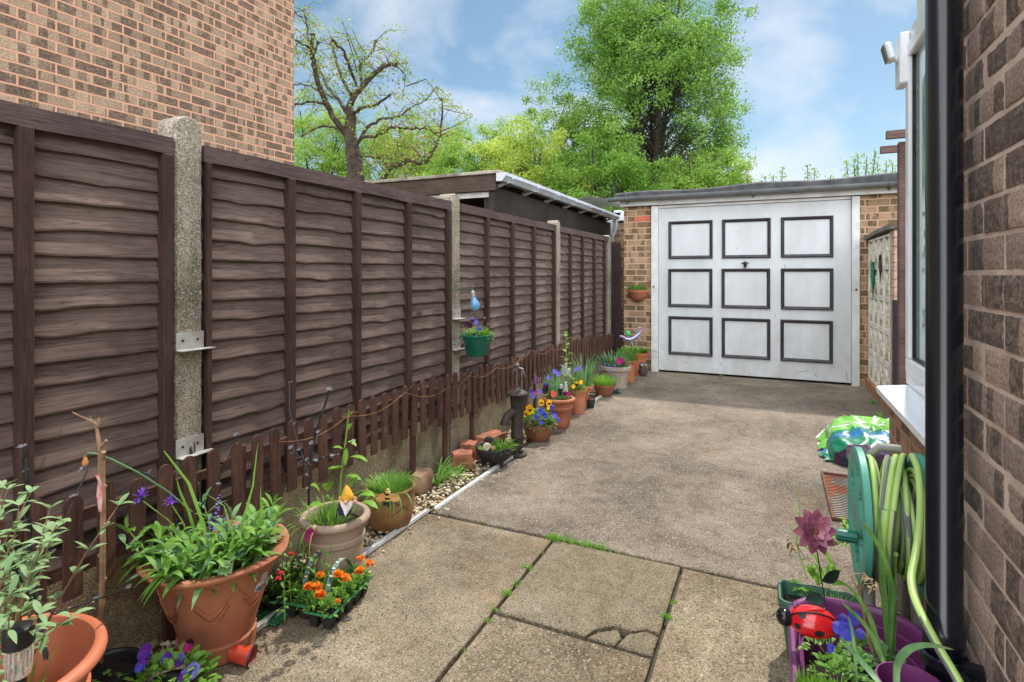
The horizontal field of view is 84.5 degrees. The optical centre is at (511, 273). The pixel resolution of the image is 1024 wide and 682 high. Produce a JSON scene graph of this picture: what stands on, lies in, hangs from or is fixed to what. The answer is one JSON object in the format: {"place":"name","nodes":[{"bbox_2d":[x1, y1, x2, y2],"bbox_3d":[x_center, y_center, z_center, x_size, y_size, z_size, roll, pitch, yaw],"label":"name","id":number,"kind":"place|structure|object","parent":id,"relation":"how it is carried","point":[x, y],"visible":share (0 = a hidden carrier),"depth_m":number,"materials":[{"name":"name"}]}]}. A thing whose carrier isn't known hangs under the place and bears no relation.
{"place":"outdoors","nodes":[
{"label":"outdoors","id":0,"kind":"place"},
{"bbox_2d":[0,0,293,164],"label":"brick house","id":1,"kind":"structure","parent":0,"point":[221,72],"depth_m":4.65,"materials":[{"name":"brick"}]},
{"bbox_2d":[196,513,551,681],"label":"slab","id":2,"kind":"structure","parent":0,"point":[454,575],"depth_m":2.02,"materials":[{"name":"concrete"}]},
{"bbox_2d":[0,479,133,681],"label":"potted shrub","id":3,"kind":"object","parent":2,"relation":"on","point":[75,643],"visible":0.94,"depth_m":1.28,"materials":[{"name":"green plant"}]},
{"bbox_2d":[1,620,35,681],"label":"solar stake light","id":4,"kind":"object","parent":3,"relation":"in","point":[18,660],"visible":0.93,"depth_m":1.10,"materials":[{"name":"black plastic"}]},
{"bbox_2d":[0,443,131,659],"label":"branch","id":5,"kind":"object","parent":3,"relation":"in","point":[45,651],"visible":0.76,"depth_m":1.31,"materials":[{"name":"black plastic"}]},
{"bbox_2d":[122,638,221,681],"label":"potted violas","id":6,"kind":"object","parent":2,"relation":"on","point":[196,660],"visible":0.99,"depth_m":1.60,"materials":[{"name":"purple plant"}]},
{"bbox_2d":[227,644,257,668],"bbox_3d":[-0.846,1.198,1.766,0.079,0.065,0.065,0,0,2],"label":"nursery pot","id":7,"kind":"object","parent":2,"relation":"on","point":[243,655],"visible":1,"depth_m":1.75,"materials":[{"name":"orange plastic"}]},
{"bbox_2d":[280,551,337,618],"bbox_3d":[-0.703,1.120,2.093,0.200,0.198,0.324,0,0,15],"label":"bedding pack","id":8,"kind":"object","parent":2,"relation":"on","point":[297,604],"visible":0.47,"depth_m":2.02,"materials":[{"name":"plant"}]},
{"bbox_2d":[276,528,337,620],"bbox_3d":[-0.721,1.050,1.979,0.189,0.241,0.201,0,0,-3],"label":"seedling foliage","id":9,"kind":"object","parent":8,"relation":"on","point":[308,533],"visible":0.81,"depth_m":2.00,"materials":[{"name":"green plant"}]},
{"bbox_2d":[281,409,377,580],"bbox_3d":[-0.741,0.881,2.196,0.384,0.678,0.311,0,0,-42],"label":"potted lily","id":10,"kind":"object","parent":2,"relation":"on","point":[330,526],"visible":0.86,"depth_m":2.18,"materials":[{"name":"ceramic"}]},
{"bbox_2d":[286,381,355,505],"bbox_3d":[-0.763,0.657,2.244,0.250,0.432,0.253,0,0,-23],"label":"flower light","id":11,"kind":"object","parent":10,"relation":"in","point":[312,442],"visible":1,"depth_m":2.19,"materials":[{"name":"black plastic"}]},
{"bbox_2d":[338,485,356,515],"bbox_3d":[-0.617,0.843,2.101,0.068,0.111,0.052,0,0,36],"label":"garden gnome","id":12,"kind":"object","parent":10,"relation":"in","point":[345,503],"visible":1,"depth_m":2.08,"materials":[{"name":"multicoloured ceramic"}]},
{"bbox_2d":[302,554,373,629],"bbox_3d":[-0.625,1.108,2.001,0.183,0.223,0.400,0,0,16],"label":"bedding pack","id":13,"kind":"object","parent":2,"relation":"on","point":[344,593],"visible":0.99,"depth_m":1.99,"materials":[{"name":"plant"}]},
{"bbox_2d":[256,508,429,632],"bbox_3d":[-0.690,1.212,2.324,0.022,0.017,1.240,0,0,25],"label":"edging strip","id":14,"kind":"object","parent":2,"relation":"on","point":[262,624],"visible":0.4,"depth_m":2.52,"materials":[{"name":"white paint"}]},
{"bbox_2d":[440,615,651,681],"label":"pebbled slab","id":15,"kind":"structure","parent":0,"point":[501,649],"depth_m":1.79,"materials":[{"name":"concrete"}]},
{"bbox_2d":[497,541,679,640],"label":"paving slab","id":16,"kind":"structure","parent":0,"point":[581,592],"depth_m":2.15,"materials":[{"name":"concrete"}]},
{"bbox_2d":[587,630,620,649],"bbox_3d":[0.317,1.277,1.917,0.104,0.100,0.086,0,0,25],"label":"paving slab","id":17,"kind":"object","parent":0,"point":[611,639],"depth_m":1.90,"materials":[{"name":"concrete"}]},
{"bbox_2d":[294,0,916,209],"label":"sky","id":18,"kind":"structure","parent":0,"point":[821,87],"materials":[{"name":"blue"}]},
{"bbox_2d":[617,632,658,662],"bbox_3d":[0.422,1.275,1.884,0.118,0.100,0.118,0,0,25],"label":"paving slab","id":19,"kind":"object","parent":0,"point":[643,644],"depth_m":1.86,"materials":[{"name":"concrete"}]},
{"bbox_2d":[428,371,850,681],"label":"soil bed","id":20,"kind":"object","parent":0,"point":[661,637],"depth_m":2.04,"materials":[{"name":"soil"}]},
{"bbox_2d":[8,530,161,650],"bbox_3d":[-1.597,1.067,1.093,0.044,0.407,1.906,0,0,25],"label":"gravel board","id":21,"kind":"object","parent":20,"relation":"on","point":[131,620],"depth_m":1.80,"materials":[{"name":"concrete"}]},
{"bbox_2d":[0,99,173,578],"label":"fence panel","id":22,"kind":"object","parent":21,"relation":"on","point":[86,268],"visible":0.8,"depth_m":1.70,"materials":[{"name":"brown wood"}]},
{"bbox_2d":[201,418,448,570],"bbox_3d":[-0.789,1.067,2.842,0.044,0.407,1.742,0,0,25],"label":"gravel board","id":23,"kind":"object","parent":20,"relation":"on","point":[428,448],"visible":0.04,"depth_m":2.83,"materials":[{"name":"concrete"}]},
{"bbox_2d":[201,146,451,511],"bbox_3d":[-0.777,0.201,2.836,0.080,1.342,1.726,0,0,25],"label":"fence panel","id":24,"kind":"object","parent":23,"relation":"on","point":[315,284],"visible":0.84,"depth_m":2.53,"materials":[{"name":"brown wood"}]},
{"bbox_2d":[138,376,600,681],"bbox_3d":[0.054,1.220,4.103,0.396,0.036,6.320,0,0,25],"label":"gravel","id":25,"kind":"structure","parent":20,"relation":"on","point":[156,643],"depth_m":3.00,"materials":[{"name":"gravel"}]},
{"bbox_2d":[72,412,139,681],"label":"potted sapling","id":26,"kind":"object","parent":25,"relation":"on","point":[113,664],"visible":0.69,"depth_m":1.64,"materials":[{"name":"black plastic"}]},
{"bbox_2d":[95,475,101,511],"bbox_3d":[-1.173,0.624,1.599,0.024,0.106,0.009,0,0,25],"label":"plant tag","id":27,"kind":"object","parent":26,"relation":"hanging from","point":[99,494],"visible":1,"depth_m":1.60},
{"bbox_2d":[0,449,223,647],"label":"picket fence","id":28,"kind":"object","parent":25,"relation":"on","point":[78,514],"visible":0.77,"depth_m":1.70,"materials":[{"name":"brown wood"}]},
{"bbox_2d":[115,445,292,667],"bbox_3d":[-1.003,0.886,1.841,0.541,0.668,0.564,0,0,25],"label":"potted cornflower","id":29,"kind":"object","parent":25,"relation":"on","point":[209,586],"visible":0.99,"depth_m":1.74,"materials":[{"name":"ceramic"}]},
{"bbox_2d":[82,452,192,512],"bbox_3d":[-1.147,0.653,1.742,0.293,0.261,0.029,0,0,-44],"label":"seed pod stem","id":30,"kind":"object","parent":29,"relation":"in","point":[85,461],"visible":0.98,"depth_m":1.73,"materials":[{"name":"green plant"}]},
{"bbox_2d":[127,432,238,520],"bbox_3d":[-1.159,0.714,1.935,0.396,0.356,0.150,0,0,-24],"label":"flower light","id":31,"kind":"object","parent":29,"relation":"in","point":[191,451],"visible":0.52,"depth_m":1.97,"materials":[{"name":"plastic"}]},
{"bbox_2d":[256,604,288,625],"bbox_3d":[-0.847,1.208,2.026,0.110,0.016,0.140,0,0,17],"label":"plant tray","id":32,"kind":"object","parent":25,"relation":"on","point":[264,613],"visible":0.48,"depth_m":1.98,"materials":[{"name":"plastic"}]},
{"bbox_2d":[258,552,306,611],"bbox_3d":[-0.848,1.091,2.044,0.196,0.257,0.381,0,0,2],"label":"bedding pack","id":33,"kind":"object","parent":25,"relation":"on","point":[273,591],"visible":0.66,"depth_m":2.05,"materials":[{"name":"plant"}]},
{"bbox_2d":[222,375,434,519],"bbox_3d":[-0.754,0.920,2.695,0.039,0.660,1.400,0,0,25],"label":"picket fence","id":34,"kind":"object","parent":25,"relation":"on","point":[239,457],"visible":0.87,"depth_m":2.49,"materials":[{"name":"brown wood"}]},
{"bbox_2d":[352,467,418,532],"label":"potted pinks","id":35,"kind":"object","parent":25,"relation":"on","point":[397,515],"visible":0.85,"depth_m":2.66,"materials":[{"name":"beige ceramic"}]},
{"bbox_2d":[375,488,398,509],"bbox_3d":[-0.565,1.024,2.560,0.108,0.096,0.035,0,0,-6],"label":"bee ornament","id":36,"kind":"object","parent":35,"relation":"on","point":[387,496],"visible":1,"depth_m":2.55,"materials":[{"name":"beige plastic"}]},
{"bbox_2d":[406,467,433,495],"bbox_3d":[-0.521,1.170,3.169,0.125,0.154,0.173,0,0,25],"label":"stone","id":37,"kind":"object","parent":25,"relation":"on","point":[424,483],"visible":0.65,"depth_m":3.13,"materials":[{"name":"stone"}]},
{"bbox_2d":[428,456,474,489],"bbox_3d":[-0.433,1.178,3.322,0.473,0.136,0.436,0,0,-1],"label":"strappy plant","id":38,"kind":"object","parent":25,"relation":"on","point":[438,478],"visible":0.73,"depth_m":3.34,"materials":[{"name":"green plant"}]},
{"bbox_2d":[451,449,472,469],"bbox_3d":[-0.310,1.165,3.525,0.137,0.114,0.110,0,0,-5],"label":"brick lump","id":39,"kind":"object","parent":25,"relation":"on","point":[459,456],"visible":0.9,"depth_m":3.48,"materials":[{"name":"brick"}]},
{"bbox_2d":[459,439,477,461],"bbox_3d":[-0.284,1.166,3.678,0.108,0.141,0.097,0,0,13],"label":"brick lump","id":40,"kind":"object","parent":25,"relation":"on","point":[467,444],"visible":0.57,"depth_m":3.64,"materials":[{"name":"brick"}]},
{"bbox_2d":[434,351,531,470],"bbox_3d":[-0.150,0.933,4.002,0.039,0.635,1.460,0,0,25],"label":"picket fence","id":41,"kind":"object","parent":25,"relation":"on","point":[471,404],"visible":0.88,"depth_m":3.75,"materials":[{"name":"brown wood"}]},
{"bbox_2d":[474,430,507,442],"bbox_3d":[-0.143,1.131,3.837,0.142,0.092,0.241,0,0,34],"label":"brick lump","id":42,"kind":"object","parent":25,"relation":"on","point":[494,434],"visible":0.52,"depth_m":3.81,"materials":[{"name":"brick"}]},
{"bbox_2d":[532,337,580,414],"bbox_3d":[0.435,0.944,5.268,0.039,0.613,1.310,0,0,25],"label":"picket fence","id":43,"kind":"object","parent":25,"relation":"on","point":[558,354],"visible":0.83,"depth_m":5.08,"materials":[{"name":"brown wood"}]},
{"bbox_2d":[581,333,612,365],"bbox_3d":[0.985,0.962,6.457,0.039,0.575,1.290,0,0,25],"label":"picket fence","id":44,"kind":"object","parent":25,"relation":"on","point":[600,345],"visible":0.78,"depth_m":6.35,"materials":[{"name":"brown wood"}]},
{"bbox_2d":[611,242,622,357],"bbox_3d":[1.343,0.410,7.219,0.137,1.640,0.046,0,0,25],"label":"board fence","id":45,"kind":"object","parent":25,"relation":"on","point":[616,272],"visible":0.71,"depth_m":7.20,"materials":[{"name":"black wood"}]},
{"bbox_2d":[439,194,464,464],"bbox_3d":[-0.388,0.376,3.686,0.135,1.795,0.130,0,0,25],"label":"concrete post","id":46,"kind":"object","parent":20,"relation":"on","point":[454,433],"visible":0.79,"depth_m":3.66,"materials":[{"name":"concrete"}]},
{"bbox_2d":[458,285,479,310],"bbox_3d":[-0.288,0.155,3.623,0.176,0.165,0.064,0,0,25],"label":"bulb light","id":47,"kind":"object","parent":46,"relation":"hanging from","point":[474,304],"visible":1,"depth_m":3.58,"materials":[{"name":"blue glass"}]},
{"bbox_2d":[457,317,494,356],"bbox_3d":[-0.234,0.319,3.652,0.258,0.418,0.231,0,0,25],"label":"hanging planter","id":48,"kind":"object","parent":46,"relation":"hanging from","point":[477,344],"visible":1,"depth_m":3.59,"materials":[{"name":"green plastic"}]},
{"bbox_2d":[460,366,554,441],"bbox_3d":[0.005,1.067,4.559,0.044,0.407,1.829,0,0,25],"label":"gravel board","id":49,"kind":"object","parent":20,"relation":"on","point":[488,417],"depth_m":4.17,"materials":[{"name":"concrete"}]},
{"bbox_2d":[459,203,556,400],"bbox_3d":[0.017,0.201,4.553,0.080,1.341,1.810,0,0,25],"label":"fence panel","id":50,"kind":"object","parent":49,"relation":"on","point":[508,267],"visible":0.81,"depth_m":4.42,"materials":[{"name":"brown wood"}]},
{"bbox_2d":[547,220,559,382],"bbox_3d":[0.404,0.379,5.443,0.099,1.788,0.113,0,0,25],"label":"concrete post","id":51,"kind":"object","parent":20,"relation":"on","point":[556,222],"visible":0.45,"depth_m":5.40,"materials":[{"name":"concrete"}]},
{"bbox_2d":[560,351,605,392],"bbox_3d":[0.807,1.067,6.295,0.044,0.407,1.775,0,0,25],"label":"gravel board","id":52,"kind":"object","parent":20,"relation":"on","point":[600,371],"visible":0.02,"depth_m":6.30,"materials":[{"name":"concrete"}]},
{"bbox_2d":[560,226,608,359],"bbox_3d":[0.819,0.202,6.289,0.080,1.344,1.755,0,0,25],"label":"fence panel","id":53,"kind":"object","parent":52,"relation":"on","point":[583,284],"visible":0.84,"depth_m":6.11,"materials":[{"name":"brown wood"}]},
{"bbox_2d":[603,235,610,333],"bbox_3d":[1.192,0.392,7.149,0.099,1.763,0.104,0,0,25],"label":"concrete post","id":54,"kind":"object","parent":20,"relation":"on","point":[608,288],"visible":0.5,"depth_m":7.10,"materials":[{"name":"concrete"}]},
{"bbox_2d":[431,371,901,614],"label":"driveway","id":55,"kind":"structure","parent":0,"point":[603,459],"depth_m":3.36,"materials":[{"name":"concrete"}]},
{"bbox_2d":[434,456,512,510],"bbox_3d":[-0.163,1.212,3.391,0.022,0.017,1.080,0,0,25],"label":"edging strip","id":56,"kind":"object","parent":55,"relation":"on","point":[437,507],"visible":0.7,"depth_m":3.20,"materials":[{"name":"white paint"}]},
{"bbox_2d":[474,437,518,467],"bbox_3d":[-0.086,1.139,3.616,0.285,0.162,0.278,0,0,25],"label":"cauldron planter","id":57,"kind":"object","parent":55,"relation":"on","point":[501,453],"visible":0.86,"depth_m":3.54,"materials":[{"name":"black metal"}]},
{"bbox_2d":[500,363,527,457],"bbox_3d":[0.021,0.909,3.757,0.152,0.622,0.208,0,0,25],"label":"hand pump","id":58,"kind":"object","parent":55,"relation":"on","point":[514,413],"visible":0.96,"depth_m":3.75,"materials":[{"name":"metal"}]},
{"bbox_2d":[233,383,836,675],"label":"soil crumbs","id":59,"kind":"object","parent":55,"relation":"on","point":[420,598],"visible":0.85,"depth_m":1.95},
{"bbox_2d":[523,389,559,441],"bbox_3d":[0.204,1.028,4.119,0.293,0.383,0.365,0,0,-12],"label":"pansy bowl","id":60,"kind":"object","parent":55,"relation":"on","point":[537,427],"visible":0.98,"depth_m":4.07,"materials":[{"name":"multicoloured ceramic"}]},
{"bbox_2d":[534,366,574,428],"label":"potted flowers","id":61,"kind":"object","parent":55,"relation":"on","point":[562,403],"visible":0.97,"depth_m":4.42,"materials":[{"name":"orange plant"}]},
{"bbox_2d":[561,363,589,414],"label":"potted bulbs","id":62,"kind":"object","parent":55,"relation":"on","point":[576,391],"visible":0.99,"depth_m":4.88,"materials":[{"name":"ceramic"}]},
{"bbox_2d":[563,352,601,407],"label":"potted daffodils","id":63,"kind":"object","parent":55,"relation":"on","point":[589,385],"visible":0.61,"depth_m":5.12,"materials":[{"name":"plant"}]},
{"bbox_2d":[584,363,631,396],"bbox_3d":[0.927,1.034,5.556,0.454,0.372,0.481,0,0,-23],"label":"grass bowl","id":64,"kind":"object","parent":55,"relation":"on","point":[604,386],"depth_m":5.55,"materials":[{"name":"green ceramic"}]},
{"bbox_2d":[596,348,631,388],"bbox_3d":[1.079,1.014,6.100,0.479,0.412,0.454,0,0,25],"label":"grey planter","id":65,"kind":"object","parent":55,"relation":"on","point":[622,366],"visible":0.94,"depth_m":5.98,"materials":[{"name":"stone"}]},
{"bbox_2d":[613,346,639,381],"bbox_3d":[1.305,1.019,6.408,0.410,0.401,0.330,0,0,25],"label":"terracotta planter","id":66,"kind":"object","parent":55,"relation":"on","point":[632,361],"visible":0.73,"depth_m":6.34,"materials":[{"name":"orange ceramic"}]},
{"bbox_2d":[619,346,658,375],"bbox_3d":[1.530,1.049,6.777,0.399,0.342,0.399,0,0,-22],"label":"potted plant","id":67,"kind":"object","parent":55,"relation":"on","point":[643,353],"visible":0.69,"depth_m":6.73,"materials":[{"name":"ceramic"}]},
{"bbox_2d":[619,327,642,350],"bbox_3d":[1.425,0.829,6.765,0.278,0.384,0.075,0,0,-2],"label":"gecko ornament","id":68,"kind":"object","parent":67,"relation":"on","point":[631,339],"visible":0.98,"depth_m":6.74,"materials":[{"name":"metal"}]},
{"bbox_2d":[638,362,647,375],"bbox_3d":[1.562,1.133,6.726,0.105,0.175,0.104,0,0,25],"label":"owl ornament","id":69,"kind":"object","parent":55,"relation":"on","point":[642,369],"visible":1,"depth_m":6.70,"materials":[{"name":"black plastic"}]},
{"bbox_2d":[460,372,882,651],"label":"weeds","id":70,"kind":"object","parent":55,"relation":"on","point":[558,539],"visible":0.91,"depth_m":2.51,"materials":[{"name":"green plant"}]},
{"bbox_2d":[821,471,847,520],"bbox_3d":[1.821,1.210,3.069,0.196,0.017,0.720,0,0,25],"label":"drain grate","id":71,"kind":"object","parent":55,"relation":"on","point":[835,486],"visible":0.56,"depth_m":3.10,"materials":[{"name":"metal"}]},
{"bbox_2d":[816,415,888,471],"bbox_3d":[2.375,1.104,3.772,0.588,0.239,0.677,0,0,25],"label":"compost bag","id":72,"kind":"object","parent":55,"relation":"on","point":[839,438],"visible":0.62,"depth_m":3.70,"materials":[{"name":"plastic"}]},
{"bbox_2d":[880,129,907,384],"bbox_3d":[4.179,0.084,4.513,2.200,2.372,1.500,0,0,25],"label":"pergola","id":73,"kind":"object","parent":55,"relation":"on","point":[899,148],"visible":0.24,"depth_m":4.42,"materials":[{"name":"brown wood"}]},
{"bbox_2d":[892,300,896,384],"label":"iron gate","id":74,"kind":"structure","parent":55,"relation":"on","point":[894,342],"depth_m":4.70,"materials":[{"name":"metal"}]},
{"bbox_2d":[650,569,789,681],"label":"slab","id":75,"kind":"structure","parent":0,"point":[718,617],"depth_m":1.90,"materials":[{"name":"concrete"}]},
{"bbox_2d":[777,482,857,659],"bbox_3d":[0.994,0.970,1.829,0.240,0.499,0.265,0,0,25],"label":"green trough","id":76,"kind":"object","parent":75,"relation":"on","point":[790,592],"visible":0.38,"depth_m":1.85,"materials":[{"name":"plastic"}]},
{"bbox_2d":[788,499,953,681],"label":"purple planter","id":77,"kind":"object","parent":75,"relation":"on","point":[865,642],"visible":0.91,"depth_m":1.41,"materials":[{"name":"plastic"}]},
{"bbox_2d":[771,603,836,652],"bbox_3d":[0.730,0.866,1.406,0.152,0.086,0.104,0,0,25],"label":"ladybird ornament","id":78,"kind":"object","parent":77,"relation":"on","point":[814,622],"visible":0.95,"depth_m":1.37,"materials":[{"name":"red ceramic"}]},
{"bbox_2d":[793,508,839,660],"bbox_3d":[0.755,0.774,1.390,0.122,0.372,0.043,0,0,0],"label":"metal flower","id":79,"kind":"object","parent":77,"relation":"in","point":[815,531],"visible":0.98,"depth_m":1.39,"materials":[{"name":"purple metal"}]},
{"bbox_2d":[875,662,940,681],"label":"purple pot","id":80,"kind":"object","parent":77,"relation":"on","point":[884,672],"visible":0.82,"depth_m":1.22,"materials":[{"name":"plastic"}]},
{"bbox_2d":[835,443,924,628],"bbox_3d":[1.129,0.880,1.736,0.240,0.687,0.404,0,0,25],"label":"hose reel","id":81,"kind":"object","parent":75,"relation":"on","point":[859,539],"visible":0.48,"depth_m":1.71,"materials":[{"name":"teal plastic"}]},
{"bbox_2d":[866,453,963,681],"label":"garden hose","id":82,"kind":"object","parent":81,"relation":"on","point":[894,479],"visible":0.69,"depth_m":1.60,"materials":[{"name":"rubber"}]},
{"bbox_2d":[607,172,896,386],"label":"garage","id":83,"kind":"structure","parent":0,"point":[764,279],"depth_m":6.53,"materials":[{"name":"brick"}]},
{"bbox_2d":[611,212,623,347],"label":"drainpipe","id":84,"kind":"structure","parent":83,"relation":"attached to","point":[619,236],"depth_m":9.04,"materials":[{"name":"white paint"}]},
{"bbox_2d":[627,284,648,301],"bbox_3d":[1.567,0.236,7.034,0.306,0.228,0.170,0,0,25],"label":"wall planter","id":85,"kind":"object","parent":83,"relation":"attached to","point":[638,293],"visible":1,"depth_m":7.02,"materials":[{"name":"ceramic"}]},
{"bbox_2d":[659,199,850,382],"bbox_3d":[2.761,0.191,6.572,2.066,2.008,0.091,0,0,25],"label":"door","id":86,"kind":"structure","parent":83,"relation":"in","point":[758,290],"depth_m":6.54,"materials":[{"name":"white paint"}]},
{"bbox_2d":[659,370,850,383],"bbox_3d":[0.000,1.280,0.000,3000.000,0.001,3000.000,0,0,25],"label":"ground","id":87,"kind":"structure","parent":0,"point":[757,377],"depth_m":6.95,"materials":[{"name":"concrete"}]},
{"bbox_2d":[157,116,215,521],"bbox_3d":[-1.162,0.359,2.011,0.135,1.828,0.127,0,0,25],"label":"concrete post","id":88,"kind":"object","parent":87,"relation":"on","point":[184,132],"visible":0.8,"depth_m":1.98,"materials":[{"name":"concrete"}]},
{"bbox_2d":[294,92,371,176],"bbox_3d":[-7.517,-3.017,22.140,5.098,8.484,4.400,0,0,25],"label":"leafy tree","id":89,"kind":"object","parent":87,"relation":"on","point":[304,154],"visible":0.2,"depth_m":21.25,"materials":[{"name":"green plant"}]},
{"bbox_2d":[310,93,417,180],"bbox_3d":[-5.759,-2.905,23.080,5.243,8.261,4.696,0,0,25],"label":"leafy tree","id":90,"kind":"object","parent":87,"relation":"on","point":[365,141],"visible":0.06,"depth_m":22.12,"materials":[{"name":"green plant"}]},
{"bbox_2d":[294,0,477,180],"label":"pollarded tree","id":91,"kind":"object","parent":87,"relation":"on","point":[354,156],"visible":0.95,"depth_m":10.78,"materials":[{"name":"green plant"}]},
{"bbox_2d":[356,110,475,180],"bbox_3d":[-3.453,-2.325,20.873,4.721,7.101,4.516,0,0,25],"label":"leafy tree","id":92,"kind":"object","parent":87,"relation":"on","point":[408,166],"visible":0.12,"depth_m":20.38,"materials":[{"name":"green plant"}]},
{"bbox_2d":[412,114,516,176],"bbox_3d":[-1.541,-2.013,18.969,4.241,6.479,4.008,0,0,25],"label":"leafy tree","id":93,"kind":"object","parent":87,"relation":"on","point":[448,159],"visible":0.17,"depth_m":18.49,"materials":[{"name":"green plant"}]},
{"bbox_2d":[365,170,619,241],"bbox_3d":[-0.231,0.138,7.443,2.336,2.165,4.180,0,0,25],"label":"carport","id":94,"kind":"object","parent":87,"relation":"on","point":[503,192],"visible":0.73,"depth_m":5.63,"materials":[{"name":"wood"}]},
{"bbox_2d":[461,114,601,193],"bbox_3d":[0.526,-1.792,17.471,4.774,6.039,4.008,0,0,25],"label":"leafy tree","id":95,"kind":"object","parent":87,"relation":"on","point":[502,151],"visible":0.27,"depth_m":16.64,"materials":[{"name":"green plant"}]},
{"bbox_2d":[496,75,596,193],"bbox_3d":[1.030,-2.848,21.061,4.747,8.147,3.905,0,0,25],"label":"leafy tree","id":96,"kind":"object","parent":87,"relation":"on","point":[543,118],"visible":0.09,"depth_m":20.22,"materials":[{"name":"green plant"}]},
{"bbox_2d":[578,196,623,241],"bbox_3d":[1.482,-0.035,10.001,1.300,2.509,1.600,0,0,25],"label":"lean to","id":97,"kind":"object","parent":87,"relation":"on","point":[602,203],"visible":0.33,"depth_m":9.73,"materials":[{"name":"white paint"}]},
{"bbox_2d":[540,114,674,212],"bbox_3d":[2.536,-1.561,16.402,4.354,5.578,3.813,0,0,25],"label":"leafy tree","id":98,"kind":"object","parent":87,"relation":"on","point":[631,175],"visible":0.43,"depth_m":15.71,"materials":[{"name":"green plant"}]},
{"bbox_2d":[538,0,759,211],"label":"leafy tree","id":99,"kind":"object","parent":87,"relation":"on","point":[672,56],"visible":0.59,"depth_m":18.90,"materials":[{"name":"green plant"}]},
{"bbox_2d":[641,142,756,190],"bbox_3d":[5.348,-1.409,16.980,4.083,5.274,3.562,0,0,25],"label":"leafy tree","id":100,"kind":"object","parent":87,"relation":"on","point":[683,178],"visible":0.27,"depth_m":16.35,"materials":[{"name":"green plant"}]},
{"bbox_2d":[839,148,880,176],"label":"young tree","id":101,"kind":"object","parent":87,"relation":"on","point":[857,167],"visible":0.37,"depth_m":12.51,"materials":[{"name":"green plant"}]},
{"bbox_2d":[865,224,896,414],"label":"screen block wall","id":102,"kind":"structure","parent":87,"relation":"on","point":[882,241],"depth_m":5.35,"materials":[{"name":"beige concrete"}]},
{"bbox_2d":[870,262,875,297],"bbox_3d":[3.650,0.069,5.694,0.048,0.383,0.146,0,0,25],"label":"lizard ornament","id":103,"kind":"object","parent":102,"relation":"attached to","point":[872,274],"visible":1,"depth_m":5.68,"materials":[{"name":"green metal"}]},
{"bbox_2d":[870,158,896,173],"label":"young tree","id":104,"kind":"object","parent":87,"relation":"on","point":[884,170],"visible":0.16,"depth_m":12.28,"materials":[{"name":"green plant"}]},
{"bbox_2d":[876,0,1023,681],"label":"house","id":105,"kind":"structure","parent":87,"relation":"on","point":[956,411],"depth_m":1.19,"materials":[{"name":"brick"}]},
{"bbox_2d":[881,31,909,89],"bbox_3d":[1.642,-0.907,2.417,0.091,0.215,0.105,0,0,25],"label":"security light","id":106,"kind":"object","parent":105,"relation":"attached to","point":[899,57],"visible":0.98,"depth_m":2.39,"materials":[{"name":"white plastic"}]},
{"bbox_2d":[905,4,924,397],"bbox_3d":[1.495,-0.278,1.915,0.082,1.504,1.130,0,0,25],"label":"window","id":107,"kind":"structure","parent":105,"relation":"in","point":[915,86],"depth_m":2.31,"materials":[{"name":"white plastic"}]},
{"bbox_2d":[832,517,849,546],"bbox_3d":[1.157,0.906,1.966,0.093,0.134,0.131,0,0,40],"label":"lettuce plant","id":108,"kind":"object","parent":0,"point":[845,524],"visible":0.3,"depth_m":1.97,"materials":[{"name":"green plant"}]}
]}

